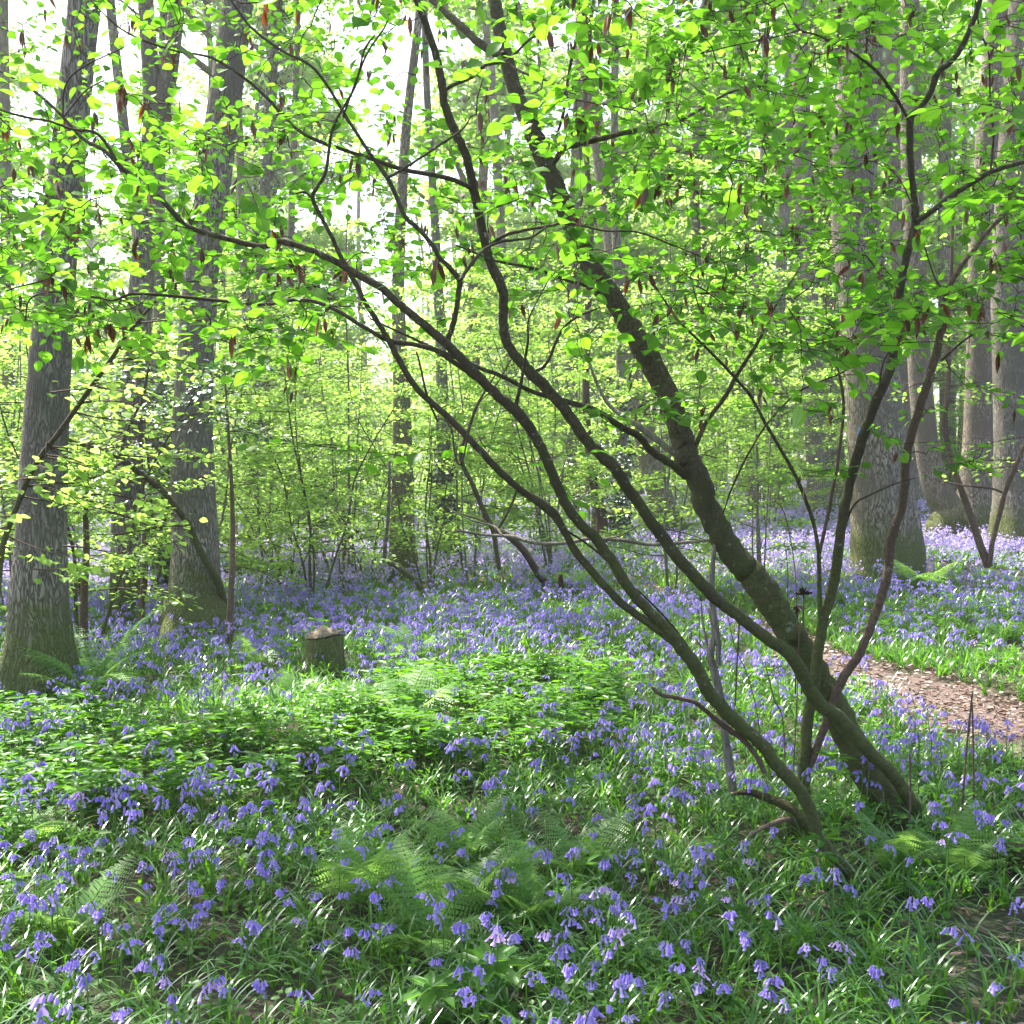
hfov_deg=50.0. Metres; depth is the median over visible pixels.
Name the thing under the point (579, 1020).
bluebell
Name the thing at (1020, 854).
fallen log
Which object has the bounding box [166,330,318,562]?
hazel bush
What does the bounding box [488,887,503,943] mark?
bluebell
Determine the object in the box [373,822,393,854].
bluebell
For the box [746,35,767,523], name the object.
woodland tree
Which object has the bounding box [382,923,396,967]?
bluebell
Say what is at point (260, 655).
fern
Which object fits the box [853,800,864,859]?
bluebell
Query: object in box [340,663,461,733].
fern
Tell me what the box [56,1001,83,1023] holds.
bluebell
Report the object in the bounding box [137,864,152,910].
bluebell
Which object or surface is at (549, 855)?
bluebell
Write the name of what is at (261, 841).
bluebell
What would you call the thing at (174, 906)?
bluebell
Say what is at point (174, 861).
bluebell
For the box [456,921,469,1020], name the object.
bluebell
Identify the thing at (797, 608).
seed stalk
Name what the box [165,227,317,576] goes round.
hazel bush
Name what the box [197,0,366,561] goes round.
woodland tree
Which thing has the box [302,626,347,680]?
tree stump
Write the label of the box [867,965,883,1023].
bluebell
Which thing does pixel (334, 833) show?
bluebell
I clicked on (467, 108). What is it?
woodland tree
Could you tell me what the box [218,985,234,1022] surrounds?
bluebell
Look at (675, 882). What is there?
bluebell
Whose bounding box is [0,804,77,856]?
fern
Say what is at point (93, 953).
bluebell
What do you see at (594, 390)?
woodland tree
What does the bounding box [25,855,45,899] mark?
bluebell
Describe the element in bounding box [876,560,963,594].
fern
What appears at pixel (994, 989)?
bluebell
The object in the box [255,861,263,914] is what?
bluebell
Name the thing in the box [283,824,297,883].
bluebell
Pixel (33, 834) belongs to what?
bluebell
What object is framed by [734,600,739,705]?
dry shoot
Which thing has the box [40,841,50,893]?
bluebell
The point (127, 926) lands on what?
bluebell
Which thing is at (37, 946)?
bluebell
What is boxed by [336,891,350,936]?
bluebell
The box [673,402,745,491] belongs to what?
hazel bush
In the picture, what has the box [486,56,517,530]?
woodland tree
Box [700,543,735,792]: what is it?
dead snag
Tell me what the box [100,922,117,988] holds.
bluebell
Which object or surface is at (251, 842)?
bluebell
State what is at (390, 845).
bluebell
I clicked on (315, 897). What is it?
bluebell
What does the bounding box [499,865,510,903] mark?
bluebell
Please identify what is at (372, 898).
bluebell
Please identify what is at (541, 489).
hazel bush
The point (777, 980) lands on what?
bluebell
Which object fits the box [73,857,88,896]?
bluebell
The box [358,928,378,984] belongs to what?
bluebell
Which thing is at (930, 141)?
woodland tree
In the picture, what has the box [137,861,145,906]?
bluebell
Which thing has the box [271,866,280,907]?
bluebell
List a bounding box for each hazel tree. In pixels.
[0,0,891,888]
[536,0,1023,804]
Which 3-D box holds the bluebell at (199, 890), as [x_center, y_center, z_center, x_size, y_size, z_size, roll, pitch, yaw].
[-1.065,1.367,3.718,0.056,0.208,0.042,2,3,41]
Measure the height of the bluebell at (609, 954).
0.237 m
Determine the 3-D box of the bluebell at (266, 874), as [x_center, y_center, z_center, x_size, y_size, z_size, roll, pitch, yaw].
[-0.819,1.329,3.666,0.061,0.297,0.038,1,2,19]
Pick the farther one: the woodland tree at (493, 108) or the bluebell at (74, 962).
the woodland tree at (493, 108)
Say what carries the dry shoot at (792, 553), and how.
on the ground at (972, 918)
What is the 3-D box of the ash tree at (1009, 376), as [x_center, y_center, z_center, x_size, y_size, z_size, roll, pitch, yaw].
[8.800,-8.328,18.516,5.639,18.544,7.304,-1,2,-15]
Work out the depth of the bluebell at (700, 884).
3.86 m
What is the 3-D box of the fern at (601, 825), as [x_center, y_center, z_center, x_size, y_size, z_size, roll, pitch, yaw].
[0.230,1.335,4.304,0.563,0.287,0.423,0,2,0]
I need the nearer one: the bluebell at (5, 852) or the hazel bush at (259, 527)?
the bluebell at (5, 852)
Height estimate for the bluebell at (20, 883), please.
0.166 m
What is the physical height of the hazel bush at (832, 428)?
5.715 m
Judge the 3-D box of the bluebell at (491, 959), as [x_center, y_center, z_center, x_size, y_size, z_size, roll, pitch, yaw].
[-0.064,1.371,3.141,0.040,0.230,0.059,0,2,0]
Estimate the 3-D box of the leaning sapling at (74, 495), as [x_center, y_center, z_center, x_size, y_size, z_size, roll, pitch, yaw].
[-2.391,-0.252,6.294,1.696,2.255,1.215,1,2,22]
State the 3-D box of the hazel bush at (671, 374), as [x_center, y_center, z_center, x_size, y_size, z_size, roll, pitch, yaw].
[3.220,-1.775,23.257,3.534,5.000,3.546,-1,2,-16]
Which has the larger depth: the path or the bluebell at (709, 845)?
the path
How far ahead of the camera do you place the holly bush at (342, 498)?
17.00 m
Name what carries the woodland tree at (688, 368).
on the ground at (972, 918)
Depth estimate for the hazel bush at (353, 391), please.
15.11 m
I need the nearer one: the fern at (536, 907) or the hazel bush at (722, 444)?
the fern at (536, 907)
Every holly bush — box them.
[69,353,214,633]
[143,359,303,655]
[292,461,385,575]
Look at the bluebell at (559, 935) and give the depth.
3.48 m
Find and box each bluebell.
[0,872,15,905]
[1,840,11,872]
[1,928,9,987]
[8,853,19,871]
[11,881,25,906]
[13,842,25,873]
[15,891,31,956]
[15,941,50,1023]
[21,894,37,980]
[23,832,35,883]
[24,828,40,880]
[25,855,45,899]
[30,905,43,954]
[31,897,56,974]
[31,935,43,977]
[31,1016,52,1023]
[32,873,49,929]
[34,930,56,979]
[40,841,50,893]
[42,893,60,982]
[49,836,56,876]
[54,882,66,956]
[54,963,80,1016]
[55,843,72,902]
[56,869,75,911]
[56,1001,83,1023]
[59,850,71,904]
[62,858,77,902]
[66,957,79,1019]
[67,797,78,854]
[69,979,89,1022]
[70,791,90,861]
[71,948,85,992]
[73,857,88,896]
[75,973,93,1023]
[77,851,85,885]
[78,845,92,907]
[78,901,99,985]
[90,860,98,890]
[90,951,100,1006]
[92,908,105,980]
[94,837,108,891]
[97,813,107,870]
[100,922,110,977]
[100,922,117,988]
[105,870,119,925]
[111,1008,121,1023]
[116,837,126,876]
[116,1007,132,1023]
[117,923,130,954]
[117,938,143,1007]
[125,807,136,889]
[127,827,136,870]
[132,808,141,866]
[134,958,156,1023]
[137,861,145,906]
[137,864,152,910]
[142,883,151,925]
[145,839,155,856]
[151,914,161,971]
[151,954,169,1009]
[153,925,164,1001]
[154,902,177,953]
[155,975,171,1020]
[161,850,179,902]
[165,917,191,977]
[166,857,183,925]
[167,993,178,1023]
[171,868,180,878]
[182,836,196,869]
[183,806,197,878]
[185,879,198,946]
[186,839,194,883]
[186,920,200,970]
[188,849,203,897]
[188,857,202,919]
[191,911,208,969]
[192,885,203,940]
[193,902,209,964]
[197,981,221,1023]
[202,899,215,961]
[203,846,218,908]
[204,814,215,847]
[205,975,225,1023]
[211,857,220,915]
[213,819,227,855]
[216,878,226,953]
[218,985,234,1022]
[222,821,234,873]
[227,836,241,881]
[232,936,248,989]
[243,919,251,957]
[244,921,262,1000]
[245,838,258,886]
[245,879,252,916]
[249,920,258,1004]
[251,979,267,1023]
[255,836,266,893]
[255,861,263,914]
[256,829,269,882]
[257,849,274,904]
[257,867,272,936]
[259,818,271,869]
[267,858,278,910]
[268,833,283,904]
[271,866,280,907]
[275,887,288,950]
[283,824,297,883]
[283,898,295,945]
[284,842,297,891]
[287,988,314,1016]
[291,917,307,962]
[295,813,307,861]
[302,845,316,902]
[305,891,322,930]
[312,939,333,993]
[329,828,341,853]
[332,858,350,916]
[333,833,348,866]
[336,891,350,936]
[339,926,355,975]
[343,946,359,1002]
[349,876,370,931]
[353,883,366,922]
[355,845,369,900]
[355,988,381,1022]
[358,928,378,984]
[362,830,376,846]
[368,891,382,986]
[369,922,392,982]
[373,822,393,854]
[376,878,401,924]
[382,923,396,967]
[387,842,395,912]
[414,891,434,956]
[426,914,445,971]
[429,900,445,969]
[429,957,443,997]
[434,854,443,884]
[436,840,447,868]
[444,882,453,915]
[446,887,462,948]
[451,922,463,1020]
[452,964,470,1018]
[455,986,471,1023]
[456,847,468,877]
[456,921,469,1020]
[457,826,464,870]
[465,993,485,1022]
[473,964,485,1023]
[479,911,493,949]
[481,859,496,903]
[481,921,493,939]
[483,951,495,1019]
[485,931,505,1022]
[486,898,497,917]
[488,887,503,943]
[490,923,504,990]
[494,878,502,914]
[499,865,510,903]
[499,1015,511,1023]
[503,869,515,925]
[503,931,522,1001]
[505,876,521,933]
[520,1009,535,1021]
[524,970,546,1022]
[526,841,535,876]
[533,847,550,897]
[535,929,557,1018]
[543,850,552,890]
[545,890,561,940]
[547,953,570,1018]
[548,1017,560,1023]
[550,986,569,1023]
[553,943,574,1019]
[554,931,568,973]
[556,872,573,946]
[559,906,578,968]
[560,918,581,980]
[562,962,577,1020]
[565,852,579,888]
[568,845,588,876]
[573,1011,595,1023]
[578,892,591,931]
[582,979,598,1014]
[583,905,594,946]
[587,832,597,875]
[589,885,612,960]
[589,916,604,956]
[589,960,600,1018]
[591,909,601,933]
[598,858,610,912]
[599,934,610,998]
[601,948,612,1021]
[607,853,623,910]
[607,926,620,999]
[608,903,620,929]
[610,979,628,1023]
[611,891,619,930]
[611,927,630,1020]
[613,979,632,1023]
[615,900,627,941]
[619,910,639,976]
[619,970,633,1023]
[621,1014,639,1023]
[624,848,638,898]
[625,872,637,901]
[629,858,642,912]
[634,976,646,1023]
[640,825,648,877]
[651,897,667,936]
[652,839,662,887]
[655,941,669,971]
[656,991,673,1023]
[657,860,666,892]
[658,941,673,1022]
[659,866,673,921]
[661,903,680,959]
[668,962,685,1014]
[669,879,682,935]
[670,895,692,966]
[677,872,685,891]
[677,879,693,935]
[680,939,690,969]
[684,874,693,913]
[687,982,707,1023]
[688,891,698,922]
[689,844,704,895]
[691,866,704,919]
[692,850,703,927]
[692,965,709,1015]
[695,878,709,925]
[696,957,704,971]
[702,851,715,894]
[704,843,712,864]
[712,981,731,1023]
[721,895,733,933]
[721,910,737,1002]
[726,876,734,909]
[733,840,749,888]
[739,930,747,1000]
[741,936,752,1012]
[742,858,759,923]
[747,898,759,922]
[753,960,768,1023]
[758,988,777,1023]
[762,894,771,949]
[763,976,783,1023]
[764,911,782,993]
[769,827,778,868]
[778,998,790,1023]
[797,873,814,918]
[798,942,818,995]
[800,874,812,922]
[810,866,823,936]
[816,955,827,999]
[819,967,836,1018]
[825,868,841,948]
[829,940,855,1023]
[843,884,857,929]
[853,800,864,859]
[863,835,876,862]
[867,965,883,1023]
[884,844,895,881]
[888,997,899,1023]
[904,856,912,896]
[905,896,919,965]
[920,896,934,967]
[931,821,947,860]
[936,839,947,888]
[940,925,974,1012]
[944,831,968,878]
[972,809,981,841]
[974,816,986,875]
[983,813,997,874]
[987,981,1004,1023]
[993,837,1005,896]
[995,843,1006,876]
[1001,819,1011,872]
[1007,951,1023,1023]
[1008,902,1020,964]
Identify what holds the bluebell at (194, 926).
on the ground at (972, 918)
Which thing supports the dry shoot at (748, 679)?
on the ground at (972, 918)
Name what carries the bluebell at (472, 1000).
on the ground at (972, 918)
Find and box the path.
[606,574,1023,758]
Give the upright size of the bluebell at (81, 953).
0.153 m
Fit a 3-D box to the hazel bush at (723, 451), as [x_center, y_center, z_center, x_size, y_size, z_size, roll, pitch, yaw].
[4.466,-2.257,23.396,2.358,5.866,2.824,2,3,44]
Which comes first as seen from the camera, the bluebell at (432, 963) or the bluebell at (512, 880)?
the bluebell at (432, 963)
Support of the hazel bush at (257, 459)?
on the ground at (972, 918)
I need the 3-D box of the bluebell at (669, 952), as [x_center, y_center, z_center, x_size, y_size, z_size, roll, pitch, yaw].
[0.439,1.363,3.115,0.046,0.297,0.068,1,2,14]
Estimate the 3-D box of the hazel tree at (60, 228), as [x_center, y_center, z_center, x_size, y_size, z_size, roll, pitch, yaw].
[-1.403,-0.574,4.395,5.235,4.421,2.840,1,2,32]
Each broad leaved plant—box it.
[0,867,48,890]
[343,743,381,768]
[395,969,465,1021]
[443,940,536,1005]
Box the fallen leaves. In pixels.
[0,555,1023,1023]
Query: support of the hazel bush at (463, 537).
on the ground at (972, 918)
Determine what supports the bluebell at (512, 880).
on the ground at (972, 918)
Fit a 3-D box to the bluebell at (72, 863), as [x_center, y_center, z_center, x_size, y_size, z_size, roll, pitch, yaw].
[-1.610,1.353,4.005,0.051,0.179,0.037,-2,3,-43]
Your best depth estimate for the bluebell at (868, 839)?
4.30 m
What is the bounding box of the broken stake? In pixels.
[558,574,564,602]
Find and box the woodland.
[0,105,974,508]
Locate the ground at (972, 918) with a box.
[0,470,1023,1023]
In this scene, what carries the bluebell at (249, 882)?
on the ground at (972, 918)
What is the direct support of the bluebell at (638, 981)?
on the ground at (972, 918)
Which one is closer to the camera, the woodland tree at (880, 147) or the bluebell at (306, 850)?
the bluebell at (306, 850)
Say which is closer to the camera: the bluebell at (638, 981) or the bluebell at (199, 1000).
the bluebell at (199, 1000)
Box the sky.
[0,0,985,480]
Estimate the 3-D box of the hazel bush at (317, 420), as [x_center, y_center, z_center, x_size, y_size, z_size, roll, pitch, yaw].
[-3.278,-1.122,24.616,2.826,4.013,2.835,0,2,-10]
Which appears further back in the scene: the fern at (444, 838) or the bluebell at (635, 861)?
the fern at (444, 838)
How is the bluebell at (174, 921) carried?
on the ground at (972, 918)
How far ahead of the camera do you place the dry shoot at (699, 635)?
5.62 m
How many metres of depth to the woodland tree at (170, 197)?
47.33 m
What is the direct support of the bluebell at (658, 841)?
on the ground at (972, 918)
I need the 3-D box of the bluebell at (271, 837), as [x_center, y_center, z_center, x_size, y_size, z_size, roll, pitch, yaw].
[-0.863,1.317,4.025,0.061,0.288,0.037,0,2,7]
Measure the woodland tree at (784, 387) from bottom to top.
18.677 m
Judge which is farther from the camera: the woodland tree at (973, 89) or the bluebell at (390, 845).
the woodland tree at (973, 89)
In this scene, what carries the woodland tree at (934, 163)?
on the ground at (972, 918)
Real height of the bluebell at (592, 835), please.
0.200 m
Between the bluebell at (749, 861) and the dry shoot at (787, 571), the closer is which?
the bluebell at (749, 861)
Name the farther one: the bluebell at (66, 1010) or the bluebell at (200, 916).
the bluebell at (200, 916)
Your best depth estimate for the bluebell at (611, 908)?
3.61 m
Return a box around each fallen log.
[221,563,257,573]
[944,840,1023,864]
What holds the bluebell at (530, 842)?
on the ground at (972, 918)
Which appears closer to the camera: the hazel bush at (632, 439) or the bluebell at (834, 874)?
the bluebell at (834, 874)
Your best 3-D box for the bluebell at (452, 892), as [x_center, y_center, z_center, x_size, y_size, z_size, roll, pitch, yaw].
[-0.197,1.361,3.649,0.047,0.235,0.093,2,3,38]
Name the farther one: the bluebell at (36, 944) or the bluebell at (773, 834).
the bluebell at (773, 834)
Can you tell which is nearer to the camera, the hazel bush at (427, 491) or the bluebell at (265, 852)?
the bluebell at (265, 852)
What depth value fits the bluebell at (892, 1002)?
3.02 m
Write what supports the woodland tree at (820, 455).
on the ground at (972, 918)
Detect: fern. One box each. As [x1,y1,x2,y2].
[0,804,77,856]
[5,849,139,944]
[19,602,170,704]
[212,630,285,671]
[270,668,323,696]
[308,820,421,909]
[337,833,503,964]
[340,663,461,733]
[373,622,455,660]
[394,845,546,928]
[397,792,508,874]
[424,821,625,937]
[501,803,635,885]
[537,561,605,593]
[607,534,647,559]
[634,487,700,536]
[846,802,945,872]
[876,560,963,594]
[906,799,1010,878]
[970,610,1023,641]
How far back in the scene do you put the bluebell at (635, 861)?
4.03 m
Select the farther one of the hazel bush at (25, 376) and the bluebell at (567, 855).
the hazel bush at (25, 376)
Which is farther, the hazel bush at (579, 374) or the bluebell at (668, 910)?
the hazel bush at (579, 374)
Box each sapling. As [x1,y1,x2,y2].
[0,271,257,596]
[0,363,227,603]
[4,439,166,656]
[458,375,516,569]
[883,161,1020,568]
[933,434,1023,563]
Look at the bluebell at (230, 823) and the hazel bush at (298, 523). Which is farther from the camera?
the hazel bush at (298, 523)
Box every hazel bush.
[0,217,82,559]
[0,281,115,624]
[0,313,285,659]
[0,326,94,514]
[0,339,28,539]
[0,357,110,596]
[15,263,241,544]
[16,390,115,549]
[67,311,303,603]
[69,405,111,530]
[70,237,329,589]
[78,376,146,527]
[91,232,248,526]
[165,215,376,585]
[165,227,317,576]
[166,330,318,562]
[213,341,461,601]
[214,375,279,533]
[215,435,387,591]
[216,445,347,568]
[243,346,390,568]
[249,119,424,588]
[252,437,413,572]
[263,360,343,516]
[267,413,486,584]
[301,376,496,592]
[303,336,411,520]
[303,349,432,554]
[304,373,422,546]
[338,353,467,534]
[357,370,425,505]
[375,213,577,584]
[384,357,497,520]
[408,351,522,559]
[416,263,602,579]
[424,250,560,538]
[459,234,650,559]
[472,398,540,516]
[485,399,621,552]
[506,301,639,527]
[516,398,560,502]
[525,325,614,525]
[535,345,612,511]
[573,146,804,595]
[595,312,734,518]
[599,383,658,499]
[633,339,725,508]
[647,364,745,505]
[654,275,799,512]
[669,159,837,568]
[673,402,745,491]
[690,209,842,533]
[707,327,804,503]
[725,354,793,501]
[756,331,840,509]
[776,276,912,525]
[781,232,847,510]
[930,311,966,479]
[933,358,965,486]
[944,298,965,442]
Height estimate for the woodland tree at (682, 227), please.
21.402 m
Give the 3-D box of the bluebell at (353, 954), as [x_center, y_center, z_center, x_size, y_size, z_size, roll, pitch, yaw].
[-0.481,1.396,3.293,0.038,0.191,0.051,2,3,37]
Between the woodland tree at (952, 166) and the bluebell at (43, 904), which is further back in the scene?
the woodland tree at (952, 166)
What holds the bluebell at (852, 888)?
on the ground at (972, 918)
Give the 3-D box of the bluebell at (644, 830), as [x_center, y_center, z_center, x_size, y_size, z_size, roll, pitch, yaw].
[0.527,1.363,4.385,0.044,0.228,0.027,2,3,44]
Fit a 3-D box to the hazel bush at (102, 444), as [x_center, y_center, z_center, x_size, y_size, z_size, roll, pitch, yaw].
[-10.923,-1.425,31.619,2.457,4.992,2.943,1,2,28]
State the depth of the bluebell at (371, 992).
2.90 m
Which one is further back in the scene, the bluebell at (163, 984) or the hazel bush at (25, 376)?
the hazel bush at (25, 376)
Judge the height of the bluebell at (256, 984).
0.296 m
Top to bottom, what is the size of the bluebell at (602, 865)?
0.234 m
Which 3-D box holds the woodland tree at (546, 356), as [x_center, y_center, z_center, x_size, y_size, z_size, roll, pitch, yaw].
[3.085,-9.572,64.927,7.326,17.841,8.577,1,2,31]
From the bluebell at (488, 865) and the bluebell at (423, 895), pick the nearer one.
the bluebell at (423, 895)
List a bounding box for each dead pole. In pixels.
[382,460,424,592]
[481,514,551,588]
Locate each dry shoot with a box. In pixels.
[698,610,700,661]
[727,615,762,761]
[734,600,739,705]
[765,663,785,756]
[774,501,796,614]
[784,542,787,599]
[792,626,799,772]
[908,754,910,838]
[961,691,972,823]
[970,695,974,822]
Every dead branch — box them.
[449,509,708,545]
[731,789,810,835]
[748,817,793,836]
[748,904,863,918]
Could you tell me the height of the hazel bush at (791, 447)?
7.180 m
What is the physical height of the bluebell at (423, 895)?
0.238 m
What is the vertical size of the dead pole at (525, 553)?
1.182 m
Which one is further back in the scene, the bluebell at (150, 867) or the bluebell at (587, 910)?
the bluebell at (150, 867)
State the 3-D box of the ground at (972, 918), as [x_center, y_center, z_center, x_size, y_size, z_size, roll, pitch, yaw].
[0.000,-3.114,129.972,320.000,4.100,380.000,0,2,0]
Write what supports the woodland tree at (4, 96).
on the ground at (972, 918)
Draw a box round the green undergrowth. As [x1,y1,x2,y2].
[0,493,1023,1023]
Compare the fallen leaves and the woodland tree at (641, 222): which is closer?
the fallen leaves
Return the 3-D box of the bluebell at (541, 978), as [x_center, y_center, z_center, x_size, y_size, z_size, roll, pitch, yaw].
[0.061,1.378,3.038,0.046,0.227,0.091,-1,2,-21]
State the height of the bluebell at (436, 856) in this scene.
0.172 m
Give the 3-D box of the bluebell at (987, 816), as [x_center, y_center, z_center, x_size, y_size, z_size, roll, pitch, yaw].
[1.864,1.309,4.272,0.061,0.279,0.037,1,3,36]
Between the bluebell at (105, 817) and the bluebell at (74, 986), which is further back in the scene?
the bluebell at (105, 817)
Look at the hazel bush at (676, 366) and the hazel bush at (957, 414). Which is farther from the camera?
the hazel bush at (957, 414)
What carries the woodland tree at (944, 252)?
on the ground at (972, 918)
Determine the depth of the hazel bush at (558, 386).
25.37 m
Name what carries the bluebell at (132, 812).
on the ground at (972, 918)
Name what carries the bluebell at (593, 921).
on the ground at (972, 918)
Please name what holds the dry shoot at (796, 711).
on the ground at (972, 918)
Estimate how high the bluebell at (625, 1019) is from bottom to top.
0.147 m
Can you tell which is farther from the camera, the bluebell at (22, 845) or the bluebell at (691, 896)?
the bluebell at (22, 845)
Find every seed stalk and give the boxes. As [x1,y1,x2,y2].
[792,605,804,693]
[794,586,812,693]
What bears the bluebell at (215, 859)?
on the ground at (972, 918)
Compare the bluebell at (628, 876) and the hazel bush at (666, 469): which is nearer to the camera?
the bluebell at (628, 876)
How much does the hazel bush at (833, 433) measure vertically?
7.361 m
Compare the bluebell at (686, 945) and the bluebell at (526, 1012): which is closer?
the bluebell at (526, 1012)
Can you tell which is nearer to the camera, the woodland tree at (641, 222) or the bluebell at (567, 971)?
the bluebell at (567, 971)
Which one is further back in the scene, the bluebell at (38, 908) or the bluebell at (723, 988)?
the bluebell at (38, 908)
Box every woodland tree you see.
[0,0,15,571]
[0,45,83,369]
[0,59,117,423]
[30,196,129,513]
[73,65,240,416]
[99,0,330,554]
[106,0,156,585]
[111,0,379,449]
[117,1,410,521]
[144,0,171,597]
[168,184,309,503]
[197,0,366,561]
[236,107,265,538]
[272,220,388,446]
[283,0,300,545]
[322,0,625,515]
[370,0,601,503]
[387,0,423,580]
[422,0,467,567]
[444,212,549,488]
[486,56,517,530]
[517,202,603,423]
[534,192,647,486]
[537,31,738,494]
[541,65,719,497]
[550,0,786,510]
[551,1,691,548]
[560,33,582,512]
[575,4,684,542]
[582,0,608,550]
[627,108,757,472]
[638,3,839,494]
[640,0,945,516]
[687,0,968,498]
[725,0,977,368]
[730,198,844,473]
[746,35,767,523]
[749,8,968,353]
[763,105,889,380]
[790,0,837,521]
[876,15,984,400]
[877,43,980,384]
[884,0,926,510]
[925,0,985,190]
[926,121,975,390]
[938,56,956,490]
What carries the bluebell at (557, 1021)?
on the ground at (972, 918)
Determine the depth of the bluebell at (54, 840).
4.19 m
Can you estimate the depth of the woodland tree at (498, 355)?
70.55 m
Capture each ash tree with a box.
[0,0,100,708]
[108,0,184,628]
[144,0,253,648]
[900,0,1007,542]
[985,0,1023,554]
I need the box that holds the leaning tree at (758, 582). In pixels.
[0,0,991,832]
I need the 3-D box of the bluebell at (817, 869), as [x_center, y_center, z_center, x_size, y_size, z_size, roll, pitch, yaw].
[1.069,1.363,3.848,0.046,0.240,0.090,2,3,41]
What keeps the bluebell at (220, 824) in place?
on the ground at (972, 918)
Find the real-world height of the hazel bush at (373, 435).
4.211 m
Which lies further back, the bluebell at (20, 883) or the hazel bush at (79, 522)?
the hazel bush at (79, 522)
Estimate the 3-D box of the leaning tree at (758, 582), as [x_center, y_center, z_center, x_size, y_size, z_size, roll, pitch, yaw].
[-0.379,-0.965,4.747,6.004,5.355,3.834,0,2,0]
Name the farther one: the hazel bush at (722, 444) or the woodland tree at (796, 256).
the woodland tree at (796, 256)
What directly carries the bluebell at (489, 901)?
on the ground at (972, 918)
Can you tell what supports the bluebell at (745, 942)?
on the ground at (972, 918)
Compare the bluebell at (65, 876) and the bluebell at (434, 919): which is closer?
the bluebell at (434, 919)
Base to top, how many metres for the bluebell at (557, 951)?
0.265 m
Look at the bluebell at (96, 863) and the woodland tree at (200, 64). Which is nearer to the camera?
the bluebell at (96, 863)
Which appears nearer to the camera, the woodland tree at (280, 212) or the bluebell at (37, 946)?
the bluebell at (37, 946)
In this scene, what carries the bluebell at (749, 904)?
on the ground at (972, 918)
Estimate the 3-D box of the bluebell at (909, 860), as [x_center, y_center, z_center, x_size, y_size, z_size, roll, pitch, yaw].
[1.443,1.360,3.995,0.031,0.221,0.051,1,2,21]
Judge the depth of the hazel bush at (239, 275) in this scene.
21.20 m
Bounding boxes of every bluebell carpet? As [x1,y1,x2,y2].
[0,475,1023,587]
[0,561,1023,1023]
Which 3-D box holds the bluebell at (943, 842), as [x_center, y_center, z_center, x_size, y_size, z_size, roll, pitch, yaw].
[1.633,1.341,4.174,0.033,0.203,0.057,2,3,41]
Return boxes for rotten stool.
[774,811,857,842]
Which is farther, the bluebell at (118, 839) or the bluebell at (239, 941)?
the bluebell at (118, 839)
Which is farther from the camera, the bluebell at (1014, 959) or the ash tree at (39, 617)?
the ash tree at (39, 617)
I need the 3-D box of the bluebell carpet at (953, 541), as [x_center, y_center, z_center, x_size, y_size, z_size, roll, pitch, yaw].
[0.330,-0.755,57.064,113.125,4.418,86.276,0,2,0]
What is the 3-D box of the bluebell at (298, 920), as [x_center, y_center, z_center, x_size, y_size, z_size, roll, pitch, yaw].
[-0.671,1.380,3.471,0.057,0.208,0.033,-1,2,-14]
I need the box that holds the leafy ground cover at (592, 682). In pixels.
[0,590,1023,889]
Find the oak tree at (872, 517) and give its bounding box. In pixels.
[829,4,928,586]
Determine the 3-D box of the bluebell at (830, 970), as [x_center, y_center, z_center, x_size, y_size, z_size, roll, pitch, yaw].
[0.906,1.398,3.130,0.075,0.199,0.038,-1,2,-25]
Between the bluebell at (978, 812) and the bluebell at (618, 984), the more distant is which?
the bluebell at (978, 812)
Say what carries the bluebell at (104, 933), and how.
on the ground at (972, 918)
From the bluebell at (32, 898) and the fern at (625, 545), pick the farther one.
the fern at (625, 545)
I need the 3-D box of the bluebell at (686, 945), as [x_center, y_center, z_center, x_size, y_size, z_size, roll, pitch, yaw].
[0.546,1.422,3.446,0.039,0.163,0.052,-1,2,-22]
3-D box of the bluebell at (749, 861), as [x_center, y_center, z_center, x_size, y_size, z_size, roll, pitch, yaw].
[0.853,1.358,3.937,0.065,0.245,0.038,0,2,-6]
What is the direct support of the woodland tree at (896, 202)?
on the ground at (972, 918)
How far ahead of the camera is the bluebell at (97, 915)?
3.36 m
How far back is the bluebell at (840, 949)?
3.07 m
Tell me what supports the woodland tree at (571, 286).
on the ground at (972, 918)
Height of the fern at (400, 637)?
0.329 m
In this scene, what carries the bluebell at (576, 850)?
on the ground at (972, 918)
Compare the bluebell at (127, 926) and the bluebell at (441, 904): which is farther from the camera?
the bluebell at (127, 926)
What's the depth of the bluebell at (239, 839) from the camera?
4.21 m
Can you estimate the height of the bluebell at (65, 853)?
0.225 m
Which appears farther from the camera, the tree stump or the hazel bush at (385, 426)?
the hazel bush at (385, 426)
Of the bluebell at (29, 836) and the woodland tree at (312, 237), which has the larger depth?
the woodland tree at (312, 237)
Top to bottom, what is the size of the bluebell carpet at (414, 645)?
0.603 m
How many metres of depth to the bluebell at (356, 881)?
3.72 m
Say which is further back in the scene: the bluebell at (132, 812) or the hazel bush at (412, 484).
the hazel bush at (412, 484)
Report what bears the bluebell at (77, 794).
on the ground at (972, 918)
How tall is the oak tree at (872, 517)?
19.047 m
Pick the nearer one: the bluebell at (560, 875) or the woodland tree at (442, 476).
the bluebell at (560, 875)
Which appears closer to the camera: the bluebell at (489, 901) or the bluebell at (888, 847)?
the bluebell at (489, 901)
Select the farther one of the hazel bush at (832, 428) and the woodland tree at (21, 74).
the woodland tree at (21, 74)
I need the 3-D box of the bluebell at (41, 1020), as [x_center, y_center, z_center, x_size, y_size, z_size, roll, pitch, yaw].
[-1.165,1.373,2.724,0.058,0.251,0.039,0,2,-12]
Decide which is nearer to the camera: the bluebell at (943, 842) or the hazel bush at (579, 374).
the bluebell at (943, 842)

